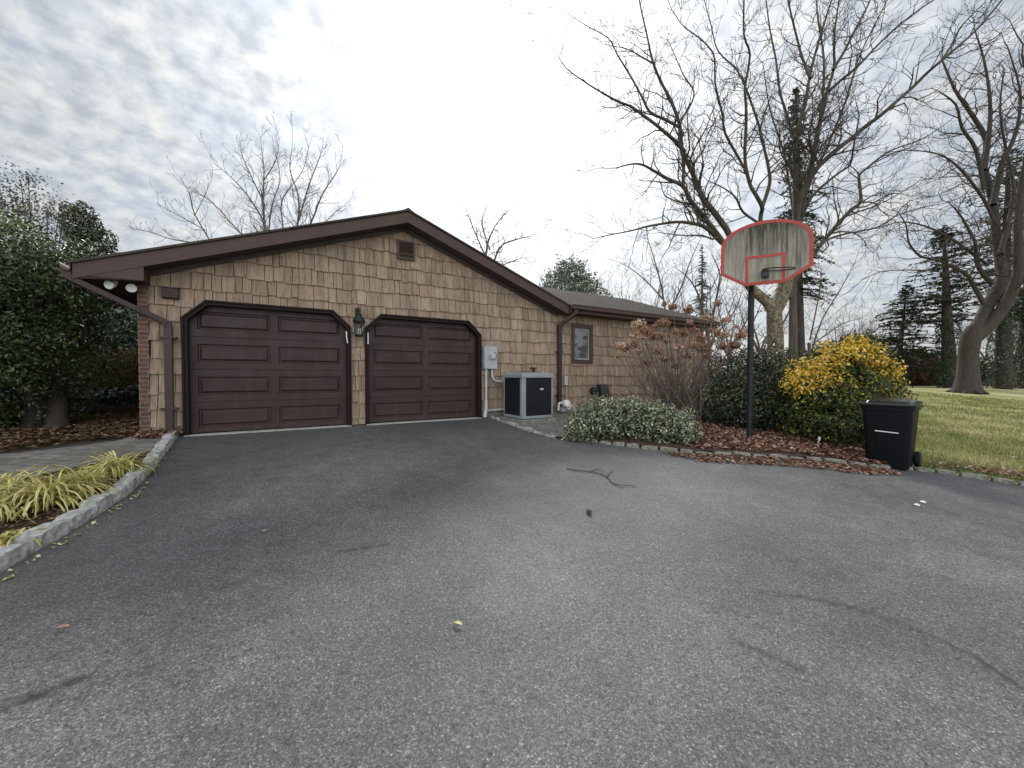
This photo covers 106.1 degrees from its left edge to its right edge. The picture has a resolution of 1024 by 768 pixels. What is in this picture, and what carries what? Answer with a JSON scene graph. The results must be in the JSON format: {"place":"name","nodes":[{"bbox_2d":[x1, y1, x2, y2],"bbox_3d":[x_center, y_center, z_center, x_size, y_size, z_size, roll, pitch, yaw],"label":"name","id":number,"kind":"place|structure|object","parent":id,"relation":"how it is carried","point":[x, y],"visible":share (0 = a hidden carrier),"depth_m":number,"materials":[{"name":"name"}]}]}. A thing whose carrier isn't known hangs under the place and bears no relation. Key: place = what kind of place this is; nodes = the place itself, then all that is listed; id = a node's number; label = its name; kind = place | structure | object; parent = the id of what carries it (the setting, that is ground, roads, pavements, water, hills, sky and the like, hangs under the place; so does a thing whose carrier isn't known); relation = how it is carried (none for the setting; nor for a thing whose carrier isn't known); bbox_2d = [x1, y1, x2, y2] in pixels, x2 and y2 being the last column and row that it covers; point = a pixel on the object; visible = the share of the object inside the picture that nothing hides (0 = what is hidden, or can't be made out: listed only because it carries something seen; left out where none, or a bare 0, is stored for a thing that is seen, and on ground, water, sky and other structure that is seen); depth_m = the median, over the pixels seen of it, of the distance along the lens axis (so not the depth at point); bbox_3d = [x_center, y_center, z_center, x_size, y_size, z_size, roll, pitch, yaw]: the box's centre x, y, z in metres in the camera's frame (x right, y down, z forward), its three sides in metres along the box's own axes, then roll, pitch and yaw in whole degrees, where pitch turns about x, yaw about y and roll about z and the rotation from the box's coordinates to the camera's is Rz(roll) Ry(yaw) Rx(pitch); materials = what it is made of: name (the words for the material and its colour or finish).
{"place":"outdoors","nodes":[
{"label":"outdoors","id":0,"kind":"place"},
{"bbox_2d":[0,402,139,453],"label":"woodland floor","id":1,"kind":"structure","parent":0,"point":[67,444],"depth_m":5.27,"materials":[{"name":"brown plant"}]},
{"bbox_2d":[0,156,100,254],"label":"sparse tree","id":2,"kind":"object","parent":1,"relation":"on","point":[26,214],"visible":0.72,"depth_m":12.88,"materials":[{"name":"green plant"}]},
{"bbox_2d":[0,201,137,430],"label":"holly tree","id":3,"kind":"object","parent":1,"relation":"on","point":[38,390],"visible":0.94,"depth_m":6.29,"materials":[{"name":"green plant"}]},
{"bbox_2d":[34,278,138,406],"bbox_3d":[-12.002,-1.490,11.694,4.140,4.442,4.106,0,1,0],"label":"rhododendron","id":4,"kind":"object","parent":1,"relation":"on","point":[127,320],"visible":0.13,"depth_m":10.65,"materials":[{"name":"green plant"}]},
{"bbox_2d":[55,199,128,308],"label":"evergreen tree","id":5,"kind":"object","parent":1,"relation":"on","point":[95,234],"visible":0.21,"depth_m":19.54,"materials":[{"name":"green plant"}]},
{"bbox_2d":[67,346,138,389],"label":"bronze shrub","id":6,"kind":"object","parent":1,"relation":"on","point":[130,379],"visible":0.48,"depth_m":9.57,"materials":[{"name":"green plant"}]},
{"bbox_2d":[69,384,138,406],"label":"ivy ground cover","id":7,"kind":"object","parent":1,"relation":"on","point":[111,396],"visible":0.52,"depth_m":8.73,"materials":[{"name":"green plant"}]},
{"bbox_2d":[126,155,222,244],"bbox_3d":[-26.707,-8.817,30.074,9.796,18.493,3.180,0,1,4],"label":"bare tree","id":8,"kind":"object","parent":1,"relation":"on","point":[194,214],"visible":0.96,"depth_m":29.95,"materials":[{"name":"plant"}]},
{"bbox_2d":[165,108,358,233],"bbox_3d":[-17.272,-9.145,25.992,13.974,19.329,5.056,0,1,0],"label":"bare tree","id":9,"kind":"object","parent":1,"relation":"on","point":[271,209],"visible":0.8,"depth_m":25.93,"materials":[{"name":"plant"}]},
{"bbox_2d":[0,436,160,482],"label":"walkway","id":10,"kind":"structure","parent":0,"point":[21,461],"depth_m":4.73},
{"bbox_2d":[130,429,182,438],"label":"leaf litter","id":11,"kind":"object","parent":10,"relation":"on","point":[146,434],"visible":0.81,"depth_m":5.73,"materials":[{"name":"brown plant"}]},
{"bbox_2d":[0,417,1023,767],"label":"driveway","id":12,"kind":"structure","parent":0,"point":[670,611],"depth_m":2.21,"materials":[{"name":"grey asphalt"}]},
{"bbox_2d":[56,624,69,628],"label":"fallen leaf","id":13,"kind":"object","parent":12,"relation":"on","point":[65,625],"visible":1,"depth_m":1.97,"materials":[{"name":"brown plant"}]},
{"bbox_2d":[2,476,155,580],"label":"leaf litter","id":14,"kind":"object","parent":12,"relation":"on","point":[59,543],"visible":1,"depth_m":2.85,"materials":[{"name":"plant"}]},
{"bbox_2d":[567,468,634,487],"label":"fallen branch","id":15,"kind":"object","parent":12,"relation":"on","point":[602,474],"visible":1,"depth_m":4.88,"materials":[{"name":"brown wood"}]},
{"bbox_2d":[661,451,900,474],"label":"leaf litter","id":16,"kind":"object","parent":12,"relation":"on","point":[819,465],"visible":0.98,"depth_m":5.67,"materials":[{"name":"brown plant"}]},
{"bbox_2d":[0,0,1023,373],"label":"sky","id":17,"kind":"structure","parent":0,"point":[432,103],"materials":[{"name":"white"}]},
{"bbox_2d":[26,377,1023,555],"bbox_3d":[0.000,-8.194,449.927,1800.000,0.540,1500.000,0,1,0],"label":"ground","id":18,"kind":"structure","parent":0,"point":[1017,393],"depth_m":22.09,"materials":[{"name":"plant"}]},
{"bbox_2d":[0,450,151,541],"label":"planting bed","id":19,"kind":"object","parent":18,"relation":"on","point":[37,521],"visible":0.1,"depth_m":3.13,"materials":[{"name":"plant"}]},
{"bbox_2d":[0,484,43,522],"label":"striped grass clump","id":20,"kind":"object","parent":19,"relation":"on","point":[6,510],"visible":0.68,"depth_m":3.01,"materials":[{"name":"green plant"}]},
{"bbox_2d":[0,527,51,547],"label":"striped grass clump","id":21,"kind":"object","parent":19,"relation":"on","point":[4,538],"visible":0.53,"depth_m":2.65,"materials":[{"name":"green plant"}]},
{"bbox_2d":[0,461,76,498],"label":"striped grass clump","id":22,"kind":"object","parent":19,"relation":"on","point":[6,480],"visible":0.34,"depth_m":3.47,"materials":[{"name":"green plant"}]},
{"bbox_2d":[0,464,116,520],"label":"striped grass clump","id":23,"kind":"object","parent":19,"relation":"on","point":[38,499],"visible":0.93,"depth_m":3.22,"materials":[{"name":"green plant"}]},
{"bbox_2d":[17,465,137,501],"bbox_3d":[-4.011,0.883,3.617,0.715,0.290,0.764,0,1,-19],"label":"striped grass clump","id":24,"kind":"object","parent":19,"relation":"on","point":[90,479],"visible":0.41,"depth_m":3.54,"materials":[{"name":"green plant"}]},
{"bbox_2d":[65,449,172,480],"bbox_3d":[-4.247,0.835,4.120,0.830,0.288,0.754,0,1,0],"label":"striped grass clump","id":25,"kind":"object","parent":19,"relation":"on","point":[126,465],"visible":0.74,"depth_m":4.07,"materials":[{"name":"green plant"}]},
{"bbox_2d":[0,430,178,572],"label":"granite curb","id":26,"kind":"structure","parent":18,"relation":"on","point":[23,545],"depth_m":3.09,"materials":[{"name":"grey stone"}]},
{"bbox_2d":[57,208,719,436],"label":"house","id":27,"kind":"structure","parent":18,"relation":"on","point":[252,332],"depth_m":7.33,"materials":[{"name":"wood"}]},
{"bbox_2d":[104,280,117,288],"bbox_3d":[-5.784,-1.428,5.554,0.120,0.138,0.157,0,1,-19],"label":"floodlight","id":28,"kind":"object","parent":27,"relation":"attached to","point":[109,284],"visible":1,"depth_m":5.51,"materials":[{"name":"white plastic"}]},
{"bbox_2d":[125,284,136,292],"bbox_3d":[-5.650,-1.421,5.702,0.121,0.137,0.158,-2,2,-54],"label":"floodlight","id":29,"kind":"object","parent":27,"relation":"attached to","point":[132,288],"visible":1,"depth_m":5.67,"materials":[{"name":"white plastic"}]},
{"bbox_2d":[160,286,179,299],"bbox_3d":[-5.281,-1.406,5.949,0.224,0.178,0.100,-1,1,-31],"label":"siren box","id":30,"kind":"object","parent":27,"relation":"attached to","point":[167,292],"visible":1,"depth_m":5.93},
{"bbox_2d":[181,300,351,436],"bbox_3d":[-4.163,-0.199,6.758,2.490,2.335,0.250,-1,1,-31],"label":"garage door","id":31,"kind":"structure","parent":27,"relation":"in","point":[247,367],"depth_m":6.73,"materials":[{"name":"brown paint"}]},
{"bbox_2d":[352,305,364,336],"bbox_3d":[-2.911,-1.193,7.280,0.214,0.600,0.281,-2,2,-52],"label":"wall lantern","id":32,"kind":"object","parent":27,"relation":"attached to","point":[358,321],"depth_m":7.22,"materials":[{"name":"metal"}]},
{"bbox_2d":[364,314,481,424],"bbox_3d":[-1.805,-0.228,8.152,2.500,2.335,0.250,-1,1,-31],"label":"garage door","id":33,"kind":"structure","parent":27,"relation":"in","point":[418,369],"depth_m":8.16,"materials":[{"name":"brown paint"}]},
{"bbox_2d":[482,346,503,417],"bbox_3d":[-0.233,-0.053,8.904,0.933,1.628,0.203,-1,1,-31],"label":"electric meter","id":34,"kind":"object","parent":27,"relation":"attached to","point":[489,357],"visible":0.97,"depth_m":8.72,"materials":[{"name":"grey metal"}]},
{"bbox_2d":[563,376,567,399],"bbox_3d":[1.389,0.212,9.946,0.104,0.840,0.070,-1,1,-31],"label":"outlet box","id":35,"kind":"object","parent":27,"relation":"attached to","point":[565,380],"visible":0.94,"depth_m":9.92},
{"bbox_2d":[571,323,592,363],"bbox_3d":[1.857,-1.065,10.271,0.740,1.040,0.100,-1,1,-31],"label":"window","id":36,"kind":"structure","parent":27,"relation":"in","point":[582,335],"depth_m":10.29,"materials":[{"name":"brown glass"}]},
{"bbox_2d":[590,384,609,403],"bbox_3d":[2.392,0.272,10.455,0.559,0.539,0.218,-1,1,-31],"label":"exhaust vent","id":37,"kind":"object","parent":27,"relation":"attached to","point":[602,390],"visible":0.77,"depth_m":10.42,"materials":[{"name":"metal"}]},
{"bbox_2d":[455,186,550,271],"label":"bare tree","id":38,"kind":"object","parent":18,"relation":"on","point":[487,246],"visible":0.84,"depth_m":23.98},
{"bbox_2d":[489,416,555,437],"bbox_3d":[0.107,0.928,7.888,0.135,0.355,2.405,-1,1,-32],"label":"edging strip","id":39,"kind":"object","parent":18,"relation":"on","point":[528,429],"visible":0.31,"depth_m":7.55,"materials":[{"name":"stone"}]},
{"bbox_2d":[492,410,584,436],"bbox_3d":[1.335,0.825,8.530,2.878,0.176,2.604,-1,1,-31],"label":"equipment pad","id":40,"kind":"object","parent":18,"relation":"on","point":[555,427],"visible":0.48,"depth_m":7.96,"materials":[{"name":"grey concrete"}]},
{"bbox_2d":[499,372,556,423],"bbox_3d":[0.349,0.282,8.606,0.960,1.116,0.940,-1,1,-31],"label":"air conditioner","id":41,"kind":"object","parent":40,"relation":"on","point":[528,397],"visible":0.99,"depth_m":8.28,"materials":[{"name":"metal"}]},
{"bbox_2d":[557,400,575,410],"bbox_3d":[1.429,0.550,9.657,0.622,0.324,0.240,-1,1,-31],"label":"gas valve","id":42,"kind":"object","parent":40,"relation":"on","point":[565,404],"visible":0.98,"depth_m":9.55,"materials":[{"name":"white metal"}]},
{"bbox_2d":[539,252,612,296],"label":"evergreen tree","id":43,"kind":"object","parent":18,"relation":"on","point":[564,277],"visible":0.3,"depth_m":32.71,"materials":[{"name":"green plant"}]},
{"bbox_2d":[549,265,662,300],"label":"bare tree","id":44,"kind":"object","parent":18,"relation":"on","point":[627,280],"visible":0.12,"depth_m":47.30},
{"bbox_2d":[595,276,645,302],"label":"bare tree","id":45,"kind":"object","parent":18,"relation":"on","point":[635,289],"visible":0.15,"depth_m":42.00,"materials":[{"name":"plant"}]},
{"bbox_2d":[602,258,696,311],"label":"bare tree","id":46,"kind":"object","parent":18,"relation":"on","point":[654,303],"visible":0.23,"depth_m":49.79,"materials":[{"name":"plant"}]},
{"bbox_2d":[612,272,689,311],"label":"bare tree","id":47,"kind":"object","parent":18,"relation":"on","point":[665,295],"visible":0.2,"depth_m":37.94,"materials":[{"name":"plant"}]},
{"bbox_2d":[584,205,729,314],"bbox_3d":[7.508,-4.373,19.767,8.035,10.048,3.986,0,1,0],"label":"bare tree","id":48,"kind":"object","parent":18,"relation":"on","point":[661,291],"visible":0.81,"depth_m":20.05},
{"bbox_2d":[654,225,747,384],"bbox_3d":[9.304,-3.364,18.036,4.731,8.104,3.452,0,1,0],"label":"bare tree","id":49,"kind":"object","parent":18,"relation":"on","point":[714,306],"visible":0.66,"depth_m":17.99,"materials":[{"name":"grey plant"}]},
{"bbox_2d":[689,245,717,384],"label":"conifer tree","id":50,"kind":"object","parent":18,"relation":"on","point":[701,276],"visible":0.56,"depth_m":29.80,"materials":[{"name":"green plant"}]},
{"bbox_2d":[668,259,743,341],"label":"bare tree","id":51,"kind":"object","parent":18,"relation":"on","point":[712,304],"visible":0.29,"depth_m":44.04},
{"bbox_2d":[689,277,776,374],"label":"bare tree","id":52,"kind":"object","parent":18,"relation":"on","point":[732,331],"visible":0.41,"depth_m":49.04,"materials":[{"name":"brown plant"}]},
{"bbox_2d":[585,402,888,464],"bbox_3d":[5.860,0.867,11.025,5.722,0.424,12.277,1,1,35],"label":"shrub bed","id":53,"kind":"object","parent":18,"relation":"on","point":[625,440],"visible":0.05,"depth_m":6.38,"materials":[{"name":"brown soil"}]},
{"bbox_2d":[594,405,661,437],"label":"leaf litter","id":54,"kind":"object","parent":53,"relation":"on","point":[628,432],"visible":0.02,"depth_m":7.12,"materials":[{"name":"brown plant"}]},
{"bbox_2d":[561,391,706,445],"bbox_3d":[2.090,0.603,6.830,2.443,0.948,1.077,0,1,6],"label":"variegated shrub","id":55,"kind":"object","parent":53,"relation":"on","point":[637,421],"visible":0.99,"depth_m":6.68,"materials":[{"name":"green plant"}]},
{"bbox_2d":[596,300,771,423],"bbox_3d":[3.844,-0.557,9.259,3.658,2.978,3.334,0,1,0],"label":"hydrangea","id":56,"kind":"object","parent":53,"relation":"on","point":[680,400],"visible":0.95,"depth_m":8.67,"materials":[{"name":"brown plant"}]},
{"bbox_2d":[695,338,814,430],"bbox_3d":[5.516,0.003,8.509,2.663,2.113,1.949,0,1,0],"label":"dark green shrub","id":57,"kind":"object","parent":53,"relation":"on","point":[765,416],"visible":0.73,"depth_m":8.24,"materials":[{"name":"green plant"}]},
{"bbox_2d":[721,219,813,436],"bbox_3d":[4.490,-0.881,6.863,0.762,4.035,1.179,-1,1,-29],"label":"basketball hoop","id":58,"kind":"object","parent":53,"relation":"on","point":[771,251],"visible":0.99,"depth_m":6.86,"materials":[{"name":"black paint"}]},
{"bbox_2d":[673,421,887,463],"bbox_3d":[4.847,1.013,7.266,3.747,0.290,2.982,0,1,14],"label":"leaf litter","id":59,"kind":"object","parent":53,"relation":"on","point":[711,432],"visible":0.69,"depth_m":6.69,"materials":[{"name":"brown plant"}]},
{"bbox_2d":[774,330,927,447],"bbox_3d":[6.264,0.059,7.221,2.292,2.233,2.219,1,1,26],"label":"golden shrub","id":60,"kind":"object","parent":53,"relation":"on","point":[867,371],"visible":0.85,"depth_m":7.19,"materials":[{"name":"yellow plant"}]},
{"bbox_2d":[704,345,787,386],"bbox_3d":[18.368,-1.629,34.005,15.302,3.922,2.654,0,1,0],"label":"hedge","id":61,"kind":"object","parent":18,"relation":"on","point":[721,359],"visible":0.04,"depth_m":33.64,"materials":[{"name":"green plant"}]},
{"bbox_2d":[498,0,1023,395],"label":"bare tree","id":62,"kind":"object","parent":18,"relation":"on","point":[774,309],"visible":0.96,"depth_m":14.63,"materials":[{"name":"brown plant"}]},
{"bbox_2d":[707,262,827,353],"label":"bare tree","id":63,"kind":"object","parent":18,"relation":"on","point":[764,341],"visible":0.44,"depth_m":54.80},
{"bbox_2d":[757,86,836,360],"bbox_3d":[15.438,-7.662,20.742,3.128,16.590,3.443,-1,1,-35],"label":"conifer tree","id":64,"kind":"object","parent":18,"relation":"on","point":[802,280],"visible":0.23,"depth_m":20.70,"materials":[{"name":"green plant"}]},
{"bbox_2d":[572,437,1023,485],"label":"granite curb","id":65,"kind":"structure","parent":18,"relation":"on","point":[922,469],"depth_m":5.84,"materials":[{"name":"grey stone"}]},
{"bbox_2d":[786,321,848,348],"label":"bare tree","id":66,"kind":"object","parent":18,"relation":"on","point":[829,336],"visible":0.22,"depth_m":48.83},
{"bbox_2d":[738,0,901,372],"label":"bare tree","id":67,"kind":"object","parent":18,"relation":"on","point":[792,335],"visible":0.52,"depth_m":17.78,"materials":[{"name":"brown plant"}]},
{"bbox_2d":[805,346,850,382],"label":"hedge","id":68,"kind":"object","parent":18,"relation":"on","point":[815,355],"depth_m":41.53,"materials":[{"name":"green plant"}]},
{"bbox_2d":[808,327,849,349],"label":"bare tree","id":69,"kind":"object","parent":18,"relation":"on","point":[830,335],"visible":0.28,"depth_m":46.24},
{"bbox_2d":[804,307,874,347],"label":"bare tree","id":70,"kind":"object","parent":18,"relation":"on","point":[840,328],"visible":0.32,"depth_m":59.51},
{"bbox_2d":[797,231,882,358],"bbox_3d":[16.555,-3.472,19.637,4.115,8.255,2.948,-1,1,-30],"label":"bare tree","id":71,"kind":"object","parent":18,"relation":"on","point":[809,348],"visible":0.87,"depth_m":19.25,"materials":[{"name":"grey plant"}]},
{"bbox_2d":[822,310,877,343],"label":"bare tree","id":72,"kind":"object","parent":18,"relation":"on","point":[848,332],"visible":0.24,"depth_m":50.31,"materials":[{"name":"brown plant"}]},
{"bbox_2d":[835,301,895,352],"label":"bare tree","id":73,"kind":"object","parent":18,"relation":"on","point":[864,325],"visible":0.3,"depth_m":55.70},
{"bbox_2d":[843,321,895,353],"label":"bare tree","id":74,"kind":"object","parent":18,"relation":"on","point":[868,331],"visible":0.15,"depth_m":47.63,"materials":[{"name":"brown plant"}]},
{"bbox_2d":[852,307,927,349],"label":"bare tree","id":75,"kind":"object","parent":18,"relation":"on","point":[893,332],"visible":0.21,"depth_m":58.25,"materials":[{"name":"brown plant"}]},
{"bbox_2d":[859,397,922,469],"bbox_3d":[5.692,0.734,5.792,0.706,1.042,0.620,-1,1,-37],"label":"trash bin","id":76,"kind":"object","parent":18,"relation":"on","point":[890,428],"visible":0.88,"depth_m":5.60,"materials":[{"name":"black plastic"}]},
{"bbox_2d":[865,284,956,386],"bbox_3d":[33.782,-4.213,33.898,8.209,9.152,8.226,0,1,0],"label":"conifer tree","id":77,"kind":"object","parent":18,"relation":"on","point":[899,341],"visible":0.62,"depth_m":33.75,"materials":[{"name":"green plant"}]},
{"bbox_2d":[805,0,1023,394],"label":"bare tree","id":78,"kind":"object","parent":18,"relation":"on","point":[984,324],"visible":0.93,"depth_m":23.61,"materials":[{"name":"brown plant"}]},
{"bbox_2d":[889,350,941,385],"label":"hedge","id":79,"kind":"object","parent":18,"relation":"on","point":[917,379],"visible":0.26,"depth_m":37.06,"materials":[{"name":"green plant"}]},
{"bbox_2d":[810,391,1023,481],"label":"grass","id":80,"kind":"structure","parent":18,"relation":"on","point":[984,430],"depth_m":8.83,"materials":[{"name":"green plant"}]},
{"bbox_2d":[895,225,1007,387],"bbox_3d":[34.947,-6.157,31.107,6.228,13.202,5.584,0,1,0],"label":"conifer tree","id":81,"kind":"object","parent":18,"relation":"on","point":[946,333],"visible":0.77,"depth_m":30.75,"materials":[{"name":"green plant"}]},
{"bbox_2d":[917,396,1023,476],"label":"leaf litter","id":82,"kind":"object","parent":18,"relation":"on","point":[941,466],"visible":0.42,"depth_m":6.68,"materials":[{"name":"brown plant"}]},
{"bbox_2d":[930,462,1023,477],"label":"leaf litter","id":83,"kind":"object","parent":18,"relation":"on","point":[1001,472],"visible":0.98,"depth_m":5.57,"materials":[{"name":"brown plant"}]},
{"bbox_2d":[939,357,1015,384],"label":"hedge","id":84,"kind":"object","parent":18,"relation":"on","point":[982,361],"visible":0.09,"depth_m":40.22,"materials":[{"name":"green plant"}]},
{"bbox_2d":[953,306,1014,378],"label":"bare tree","id":85,"kind":"object","parent":18,"relation":"on","point":[982,355],"visible":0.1,"depth_m":49.91,"materials":[{"name":"brown plant"}]},
{"bbox_2d":[982,379,992,385],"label":"hedge","id":86,"kind":"object","parent":18,"relation":"on","point":[983,382],"visible":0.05,"depth_m":36.81,"materials":[{"name":"green plant"}]},
{"bbox_2d":[952,148,1023,389],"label":"conifer tree","id":87,"kind":"object","parent":18,"relation":"on","point":[1003,369],"visible":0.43,"depth_m":30.63,"materials":[{"name":"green plant"}]},
{"bbox_2d":[972,233,1023,388],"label":"conifer tree","id":88,"kind":"object","parent":18,"relation":"on","point":[1022,351],"visible":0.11,"depth_m":32.92,"materials":[{"name":"green plant"}]}
]}

